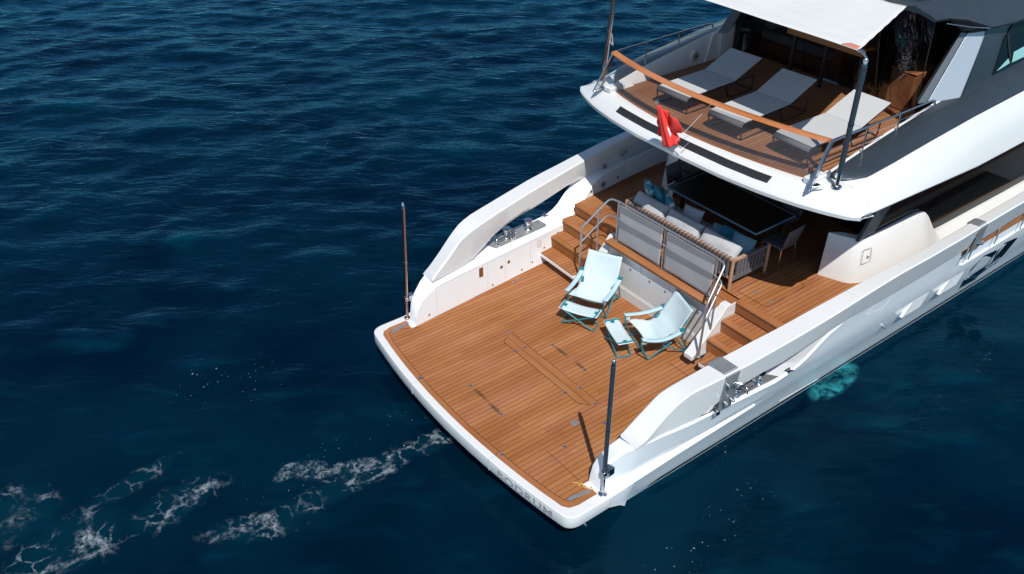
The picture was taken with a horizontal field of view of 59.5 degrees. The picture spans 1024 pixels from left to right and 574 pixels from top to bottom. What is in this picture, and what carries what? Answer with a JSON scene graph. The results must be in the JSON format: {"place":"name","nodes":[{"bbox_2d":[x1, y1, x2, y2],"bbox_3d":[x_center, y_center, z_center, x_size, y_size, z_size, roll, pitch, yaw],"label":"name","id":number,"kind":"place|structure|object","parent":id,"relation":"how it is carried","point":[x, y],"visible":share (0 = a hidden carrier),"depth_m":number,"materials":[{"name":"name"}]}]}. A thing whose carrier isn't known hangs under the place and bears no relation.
{"place":"outdoors","nodes":[
{"label":"outdoors","id":0,"kind":"place"},
{"bbox_2d":[0,0,1023,573],"bbox_3d":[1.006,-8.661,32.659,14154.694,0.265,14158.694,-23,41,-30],"label":"sea","id":1,"kind":"structure","parent":0,"point":[202,292],"depth_m":18.32,"materials":[{"name":"liquid"}]},
{"bbox_2d":[374,0,1023,527],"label":"motor yacht","id":2,"kind":"object","parent":1,"relation":"on","point":[522,390],"visible":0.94,"depth_m":16.52,"materials":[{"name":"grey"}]},
{"bbox_2d":[558,299,601,330],"bbox_3d":[1.334,0.563,17.561,0.801,0.385,0.316,15,37,21],"label":"footstool","id":3,"kind":"object","parent":2,"relation":"on","point":[578,309],"visible":1,"depth_m":17.47,"materials":[{"name":"white"}]},
{"bbox_2d":[565,249,622,317],"bbox_3d":[1.668,-0.044,17.933,0.920,0.964,1.038,15,37,21],"label":"deck chair","id":4,"kind":"object","parent":2,"relation":"on","point":[600,280],"visible":0.97,"depth_m":18.05,"materials":[{"name":"white"}]},
{"bbox_2d":[606,14,613,63],"bbox_3d":[1.917,-4.933,17.362,0.127,1.701,0.029,5,35,6],"label":"tie rope","id":5,"kind":"object","parent":2,"relation":"attached to","point":[610,41],"visible":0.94,"depth_m":17.46,"materials":[{"name":"grey fabric"}]},
{"bbox_2d":[603,318,633,357],"bbox_3d":[2.006,0.973,16.964,0.316,0.385,0.801,-9,35,-13],"label":"footstool","id":6,"kind":"object","parent":2,"relation":"on","point":[617,331],"visible":1,"depth_m":16.88,"materials":[{"name":"white fabric"}]},
{"bbox_2d":[624,289,693,359],"bbox_3d":[2.746,0.704,16.843,1.038,0.964,0.920,-10,36,-14],"label":"deck chair","id":7,"kind":"object","parent":2,"relation":"on","point":[668,321],"visible":0.98,"depth_m":16.91,"materials":[{"name":"white fabric"}]},
{"bbox_2d":[655,99,705,148],"bbox_3d":[2.951,-2.841,15.541,0.946,0.898,0.544,11,36,16],"label":"ensign flag","id":8,"kind":"object","parent":2,"relation":"attached to","point":[669,127],"visible":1,"depth_m":15.49,"materials":[{"name":"red fabric"}]},
{"bbox_2d":[665,160,696,208],"bbox_3d":[3.618,-2.155,19.148,0.543,0.883,0.601,-27,43,-34],"label":"dining chair","id":9,"kind":"object","parent":2,"relation":"on","point":[673,172],"visible":0.45,"depth_m":19.15,"materials":[{"name":"silver metal"}]},
{"bbox_2d":[625,186,770,290],"bbox_3d":[3.580,-1.027,17.674,1.072,0.679,2.892,-23,41,-30],"label":"outdoor sofa","id":10,"kind":"object","parent":2,"relation":"on","point":[753,260],"visible":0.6,"depth_m":16.78,"materials":[{"name":"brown wood"}]},
{"bbox_2d":[644,178,654,198],"bbox_3d":[2.826,-1.956,18.291,0.168,0.420,0.420,-20,35,3],"label":"pillow","id":11,"kind":"object","parent":10,"relation":"on","point":[649,187],"visible":0.7,"depth_m":18.14,"materials":[{"name":"blue fabric"}]},
{"bbox_2d":[633,190,671,218],"bbox_3d":[2.786,-1.607,17.931,0.285,0.360,0.930,21,12,-48],"label":"bolster","id":12,"kind":"object","parent":10,"relation":"on","point":[652,205],"visible":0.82,"depth_m":17.77,"materials":[{"name":"white fabric"}]},
{"bbox_2d":[675,205,683,212],"bbox_3d":[3.142,-1.476,18.272,0.800,0.172,0.900,-23,41,-30],"label":"seat cushion","id":13,"kind":"object","parent":10,"relation":"on","point":[679,209],"visible":0.02,"depth_m":18.29,"materials":[{"name":"grey fabric"}]},
{"bbox_2d":[654,183,664,203],"bbox_3d":[2.979,-1.803,18.050,0.176,0.450,0.450,-20,35,3],"label":"pillow","id":14,"kind":"object","parent":13,"relation":"on","point":[658,194],"visible":0.73,"depth_m":17.88,"materials":[{"name":"blue fabric"}]},
{"bbox_2d":[664,190,676,209],"bbox_3d":[3.152,-1.648,17.859,0.181,0.450,0.450,-19,35,4],"label":"pillow","id":15,"kind":"object","parent":13,"relation":"on","point":[669,200],"visible":0.68,"depth_m":17.69,"materials":[{"name":"blue fabric"}]},
{"bbox_2d":[665,208,705,237],"bbox_3d":[3.328,-1.201,17.339,0.292,0.360,0.930,21,12,-48],"label":"cushion","id":16,"kind":"object","parent":10,"relation":"on","point":[685,223],"visible":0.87,"depth_m":17.18,"materials":[{"name":"white fabric"}]},
{"bbox_2d":[700,219,712,233],"bbox_3d":[3.684,-1.069,17.679,0.800,0.174,0.900,-23,41,-30],"label":"seat cushion","id":17,"kind":"object","parent":10,"relation":"on","point":[705,223],"visible":0.06,"depth_m":17.80,"materials":[{"name":"grey fabric"}]},
{"bbox_2d":[682,204,704,222],"bbox_3d":[3.513,-1.351,17.603,0.460,0.460,0.184,29,14,36],"label":"pillow","id":18,"kind":"object","parent":17,"relation":"on","point":[693,213],"visible":0.65,"depth_m":17.50,"materials":[{"name":"fabric"}]},
{"bbox_2d":[700,226,743,257],"bbox_3d":[3.882,-0.786,16.733,0.292,0.360,0.930,21,12,-48],"label":"cushion","id":19,"kind":"object","parent":10,"relation":"on","point":[714,239],"visible":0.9,"depth_m":16.58,"materials":[{"name":"white fabric"}]},
{"bbox_2d":[656,48,761,114],"bbox_3d":[3.802,-3.984,17.288,2.158,0.616,0.778,-25,42,-32],"label":"sun lounger","id":20,"kind":"object","parent":2,"relation":"on","point":[730,66],"visible":0.93,"depth_m":17.31,"materials":[{"name":"white fabric"}]},
{"bbox_2d":[719,34,726,54],"bbox_3d":[4.476,-5.166,19.089,0.200,0.450,0.080,-23,41,-30],"label":"locker door","id":21,"kind":"structure","parent":2,"relation":"in","point":[723,41],"depth_m":19.05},
{"bbox_2d":[668,172,795,237],"bbox_3d":[4.378,-1.420,18.196,1.170,0.745,2.320,-23,41,-30],"label":"dining table","id":22,"kind":"object","parent":2,"relation":"on","point":[751,213],"visible":0.83,"depth_m":17.91,"materials":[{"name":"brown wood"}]},
{"bbox_2d":[746,189,773,202],"bbox_3d":[5.088,-1.756,18.570,0.601,0.883,0.543,-23,41,-30],"label":"dining chair","id":23,"kind":"object","parent":2,"relation":"on","point":[768,198],"visible":0.1,"depth_m":18.59,"materials":[{"name":"grey metal"}]},
{"bbox_2d":[708,68,816,140],"bbox_3d":[4.565,-3.347,16.358,2.158,0.616,0.778,-25,42,-32],"label":"sun lounger","id":24,"kind":"object","parent":2,"relation":"on","point":[782,88],"visible":0.97,"depth_m":16.38,"materials":[{"name":"grey fabric"}]},
{"bbox_2d":[762,200,802,234],"bbox_3d":[5.510,-1.440,18.109,0.601,0.883,0.543,-23,41,-30],"label":"dining chair","id":25,"kind":"object","parent":2,"relation":"on","point":[797,210],"visible":0.23,"depth_m":18.06,"materials":[{"name":"grey metal"}]},
{"bbox_2d":[760,224,805,269],"bbox_3d":[5.183,-0.866,17.267,0.542,0.883,0.601,-24,41,-31],"label":"dining chair","id":26,"kind":"object","parent":2,"relation":"on","point":[779,241],"visible":0.98,"depth_m":17.16,"materials":[{"name":"grey fabric"}]},
{"bbox_2d":[706,0,906,57],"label":"awning","id":27,"kind":"object","parent":2,"relation":"attached to","point":[857,25],"visible":1,"depth_m":14.75,"materials":[{"name":"white fabric"}]},
{"bbox_2d":[759,20,859,73],"bbox_3d":[6.316,-5.218,18.877,0.900,0.830,1.950,-23,41,-30],"label":"glass door","id":28,"kind":"structure","parent":2,"relation":"on","point":[776,40],"depth_m":18.79,"materials":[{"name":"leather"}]},
{"bbox_2d":[787,28,873,89],"bbox_3d":[6.109,-4.391,17.523,0.360,1.030,1.730,-23,41,-30],"label":"door frame","id":29,"kind":"object","parent":2,"relation":"on","point":[826,43],"visible":0.42,"depth_m":17.38,"materials":[{"name":"brown wood"}]},
{"bbox_2d":[772,89,890,165],"bbox_3d":[5.526,-2.778,15.530,2.158,0.616,0.778,-22,40,-29],"label":"sun lounger","id":30,"kind":"object","parent":2,"relation":"on","point":[832,122],"visible":0.89,"depth_m":15.52,"materials":[{"name":"white fabric"}]},
{"bbox_2d":[823,49,850,84],"bbox_3d":[6.544,-4.466,17.998,0.460,0.620,0.440,-23,41,-30],"label":"chair","id":31,"kind":"object","parent":2,"relation":"on","point":[835,75],"visible":0.79,"depth_m":17.97,"materials":[{"name":"brown wood"}]},
{"bbox_2d":[815,212,865,233],"bbox_3d":[6.261,-2.729,18.748,0.100,2.280,4.840,-23,41,-30],"label":"saloon glass door","id":32,"kind":"structure","parent":2,"relation":"in","point":[856,226],"depth_m":18.47,"materials":[{"name":"black glass"}]},
{"bbox_2d":[885,58,937,110],"bbox_3d":[7.515,-3.796,16.901,0.740,0.755,0.540,-23,41,-30],"label":"cabinet","id":33,"kind":"object","parent":2,"relation":"on","point":[903,88],"visible":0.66,"depth_m":16.68,"materials":[{"name":"brown wood"}]},
{"bbox_2d":[875,142,1023,231],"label":"side window","id":34,"kind":"structure","parent":2,"relation":"in","point":[953,197],"depth_m":18.37,"materials":[{"name":"black glass"}]},
{"bbox_2d":[959,250,996,288],"bbox_3d":[9.719,-0.359,18.770,1.072,1.161,0.391,-23,41,-30],"label":"hull window","id":35,"kind":"structure","parent":2,"relation":"in","point":[972,278],"depth_m":19.00,"materials":[{"name":"black glass"}]},
{"bbox_2d":[980,237,1016,274],"bbox_3d":[10.321,-0.663,19.076,0.711,1.042,0.349,-23,41,-30],"label":"hull window","id":36,"kind":"structure","parent":2,"relation":"in","point":[1008,244],"depth_m":19.05,"materials":[{"name":"black glass"}]},
{"bbox_2d":[993,20,1023,74],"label":"upper side window","id":37,"kind":"structure","parent":2,"relation":"in","point":[1016,31],"depth_m":16.26,"materials":[{"name":"teal glass"}]},
{"bbox_2d":[853,73,869,85],"bbox_3d":[6.955,-4.137,17.886,0.250,0.205,0.230,-23,41,-30],"label":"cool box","id":38,"kind":"object","parent":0,"point":[866,78],"visible":0.43,"depth_m":17.84,"materials":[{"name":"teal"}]},
{"bbox_3d":[4.227,-0.663,17.087,0.800,0.179,0.900,-23,41,-30],"label":"seat cushion","id":39,"kind":"object","parent":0,"visible":0},
{"bbox_2d":[712,222,722,232],"bbox_3d":[4.014,-0.994,17.243,0.460,0.182,0.460,26,63,16],"label":"pillow","id":40,"kind":"object","parent":39,"relation":"on","point":[717,227],"visible":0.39,"depth_m":17.26,"materials":[{"name":"blue fabric"}]},
{"bbox_2d":[718,224,743,240],"bbox_3d":[4.135,-0.937,17.089,0.450,0.174,0.450,31,68,18],"label":"pillow","id":41,"kind":"object","parent":39,"relation":"on","point":[726,231],"visible":0.38,"depth_m":17.07,"materials":[{"name":"blue fabric"}]},
{"bbox_2d":[732,231,756,255],"bbox_3d":[4.320,-0.777,16.820,0.460,0.168,0.460,25,68,7],"label":"pillow","id":42,"kind":"object","parent":39,"relation":"on","point":[748,244],"visible":0.65,"depth_m":16.77,"materials":[{"name":"blue fabric"}]}
]}

